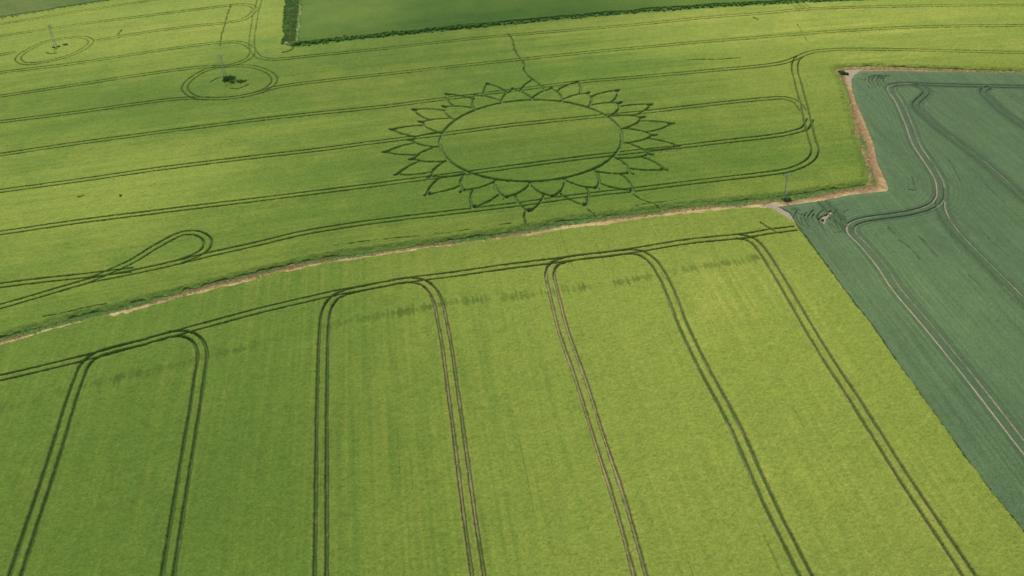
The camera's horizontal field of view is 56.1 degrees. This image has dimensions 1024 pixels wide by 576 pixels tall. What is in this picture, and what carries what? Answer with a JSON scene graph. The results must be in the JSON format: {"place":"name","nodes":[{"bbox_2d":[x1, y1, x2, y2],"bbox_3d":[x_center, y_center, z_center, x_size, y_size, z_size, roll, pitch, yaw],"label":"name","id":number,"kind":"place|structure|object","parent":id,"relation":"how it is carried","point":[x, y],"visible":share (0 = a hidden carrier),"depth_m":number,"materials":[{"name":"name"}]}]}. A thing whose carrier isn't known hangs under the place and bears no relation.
{"place":"outdoors","nodes":[
{"label":"outdoors","id":0,"kind":"place"},
{"bbox_2d":[0,0,104,16],"bbox_3d":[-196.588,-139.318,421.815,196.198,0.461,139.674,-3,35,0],"label":"grass crop","id":1,"kind":"object","parent":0,"point":[11,7],"depth_m":383.52,"materials":[{"name":"green plant"}]},
{"bbox_2d":[2,69,1017,338],"bbox_3d":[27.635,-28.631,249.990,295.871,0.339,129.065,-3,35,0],"label":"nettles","id":2,"kind":"object","parent":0,"point":[462,239],"visible":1,"depth_m":230.53,"materials":[{"name":"green plant"}]},
{"bbox_2d":[0,207,1023,575],"bbox_3d":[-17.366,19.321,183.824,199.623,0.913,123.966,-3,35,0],"label":"barley crop","id":3,"kind":"object","parent":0,"point":[836,485],"visible":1,"depth_m":174.34,"materials":[{"name":"green plant"}]},
{"bbox_2d":[10,333,208,575],"bbox_3d":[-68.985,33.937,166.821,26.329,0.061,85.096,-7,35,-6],"label":"tramline","id":4,"kind":"object","parent":3,"relation":"on","point":[170,528],"visible":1,"depth_m":166.95,"materials":[{"name":"green plant"}]},
{"bbox_2d":[314,289,484,575],"bbox_3d":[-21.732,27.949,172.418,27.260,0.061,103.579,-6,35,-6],"label":"tramline","id":5,"kind":"object","parent":3,"relation":"on","point":[327,484],"visible":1,"depth_m":170.28,"materials":[{"name":"green plant"}]},
{"bbox_2d":[545,263,810,575],"bbox_3d":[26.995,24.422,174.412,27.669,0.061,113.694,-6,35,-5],"label":"tramline","id":6,"kind":"object","parent":3,"relation":"on","point":[626,506],"visible":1,"depth_m":171.45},
{"bbox_2d":[756,249,971,575],"bbox_3d":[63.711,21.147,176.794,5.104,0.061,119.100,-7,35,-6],"label":"tramline","id":7,"kind":"object","parent":3,"relation":"on","point":[868,416],"visible":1,"depth_m":172.71,"materials":[{"name":"green plant"}]},
{"bbox_2d":[0,0,1023,337],"bbox_3d":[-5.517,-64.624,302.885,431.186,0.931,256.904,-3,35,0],"label":"barley crop","id":8,"kind":"object","parent":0,"point":[146,152],"visible":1,"depth_m":278.38,"materials":[{"name":"green plant"}]},
{"bbox_2d":[394,81,675,213],"bbox_3d":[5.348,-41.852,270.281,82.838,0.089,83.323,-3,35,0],"label":"crop circle","id":9,"kind":"object","parent":8,"relation":"on","point":[440,142],"visible":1,"depth_m":262.02,"materials":[{"name":"green plant"}]},
{"bbox_2d":[521,74,818,207],"bbox_3d":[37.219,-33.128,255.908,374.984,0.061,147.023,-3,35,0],"label":"tramline","id":10,"kind":"object","parent":8,"relation":"on","point":[803,120],"visible":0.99,"depth_m":271.34,"materials":[{"name":"green plant"}]},
{"bbox_2d":[0,0,1023,359],"bbox_3d":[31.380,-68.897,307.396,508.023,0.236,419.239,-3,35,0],"label":"farm path","id":11,"kind":"structure","parent":0,"point":[868,148],"depth_m":236.30,"materials":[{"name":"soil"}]},
{"bbox_2d":[2,0,109,18],"bbox_3d":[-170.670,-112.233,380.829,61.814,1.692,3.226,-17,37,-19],"label":"hedge","id":12,"kind":"object","parent":11,"relation":"on","point":[53,9],"visible":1,"depth_m":376.50,"materials":[{"name":"green plant"}]},
{"bbox_2d":[282,0,298,45],"bbox_3d":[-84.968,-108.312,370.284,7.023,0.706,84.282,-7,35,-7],"label":"hedge","id":13,"kind":"object","parent":11,"relation":"on","point":[289,12],"visible":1,"depth_m":357.77,"materials":[{"name":"green plant"}]},
{"bbox_2d":[298,0,785,42],"bbox_3d":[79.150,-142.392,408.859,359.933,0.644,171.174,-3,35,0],"label":"grass crop","id":14,"kind":"object","parent":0,"point":[324,19],"depth_m":357.56,"materials":[{"name":"green plant"}]},
{"bbox_2d":[779,71,1023,531],"bbox_3d":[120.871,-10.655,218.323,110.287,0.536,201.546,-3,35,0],"label":"bean crop","id":15,"kind":"object","parent":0,"point":[969,306],"visible":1,"depth_m":218.03,"materials":[{"name":"green plant"}]},
{"bbox_2d":[817,200,853,231],"bbox_3d":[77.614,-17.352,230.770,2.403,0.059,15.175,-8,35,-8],"label":"tramline","id":16,"kind":"object","parent":15,"relation":"on","point":[837,215],"visible":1,"depth_m":230.16,"materials":[{"name":"green plant"}]},
{"bbox_2d":[846,83,1023,454],"bbox_3d":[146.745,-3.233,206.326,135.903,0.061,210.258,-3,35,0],"label":"tramline","id":17,"kind":"object","parent":15,"relation":"on","point":[908,297],"visible":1,"depth_m":208.53,"materials":[{"name":"green plant"}]},
{"bbox_2d":[896,84,1023,202],"bbox_3d":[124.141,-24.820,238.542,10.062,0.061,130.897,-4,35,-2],"label":"tramline","id":18,"kind":"object","parent":15,"relation":"on","point":[959,141],"visible":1,"depth_m":260.52,"materials":[{"name":"green plant"}]},
{"bbox_2d":[936,199,1023,306],"bbox_3d":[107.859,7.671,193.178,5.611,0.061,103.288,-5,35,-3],"label":"tramline","id":19,"kind":"object","parent":15,"relation":"on","point":[977,251],"visible":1,"depth_m":215.16,"materials":[{"name":"green plant"}]},
{"bbox_2d":[980,87,1023,128],"bbox_3d":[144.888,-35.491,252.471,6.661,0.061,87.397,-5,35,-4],"label":"tramline","id":20,"kind":"object","parent":15,"relation":"on","point":[998,105],"visible":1,"depth_m":277.41,"materials":[{"name":"green plant"}]},
{"label":"ground","id":21,"kind":"structure","parent":0,"visible":0},
{"bbox_2d":[222,74,235,81],"bbox_3d":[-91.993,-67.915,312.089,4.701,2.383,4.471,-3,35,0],"label":"bramble bush","id":22,"kind":"object","parent":21,"relation":"on","point":[226,78],"visible":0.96,"depth_m":311.47,"materials":[{"name":"green plant"}]},
{"bbox_2d":[228,79,246,82],"bbox_3d":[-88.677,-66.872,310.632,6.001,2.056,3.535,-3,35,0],"label":"weed clump","id":23,"kind":"object","parent":21,"relation":"on","point":[241,80],"visible":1,"depth_m":309.92,"materials":[{"name":"green plant"}]},
{"bbox_2d":[293,0,830,45],"bbox_3d":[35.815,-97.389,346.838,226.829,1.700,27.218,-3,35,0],"label":"hedge","id":24,"kind":"object","parent":21,"relation":"on","point":[397,32],"visible":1,"depth_m":346.68,"materials":[{"name":"green plant"}]},
{"bbox_2d":[783,173,791,200],"bbox_3d":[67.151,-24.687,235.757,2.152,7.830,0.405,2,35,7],"label":"power pole","id":25,"kind":"object","parent":21,"relation":"on","point":[787,175],"visible":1,"depth_m":234.78,"materials":[{"name":"grey wood"}]}
]}

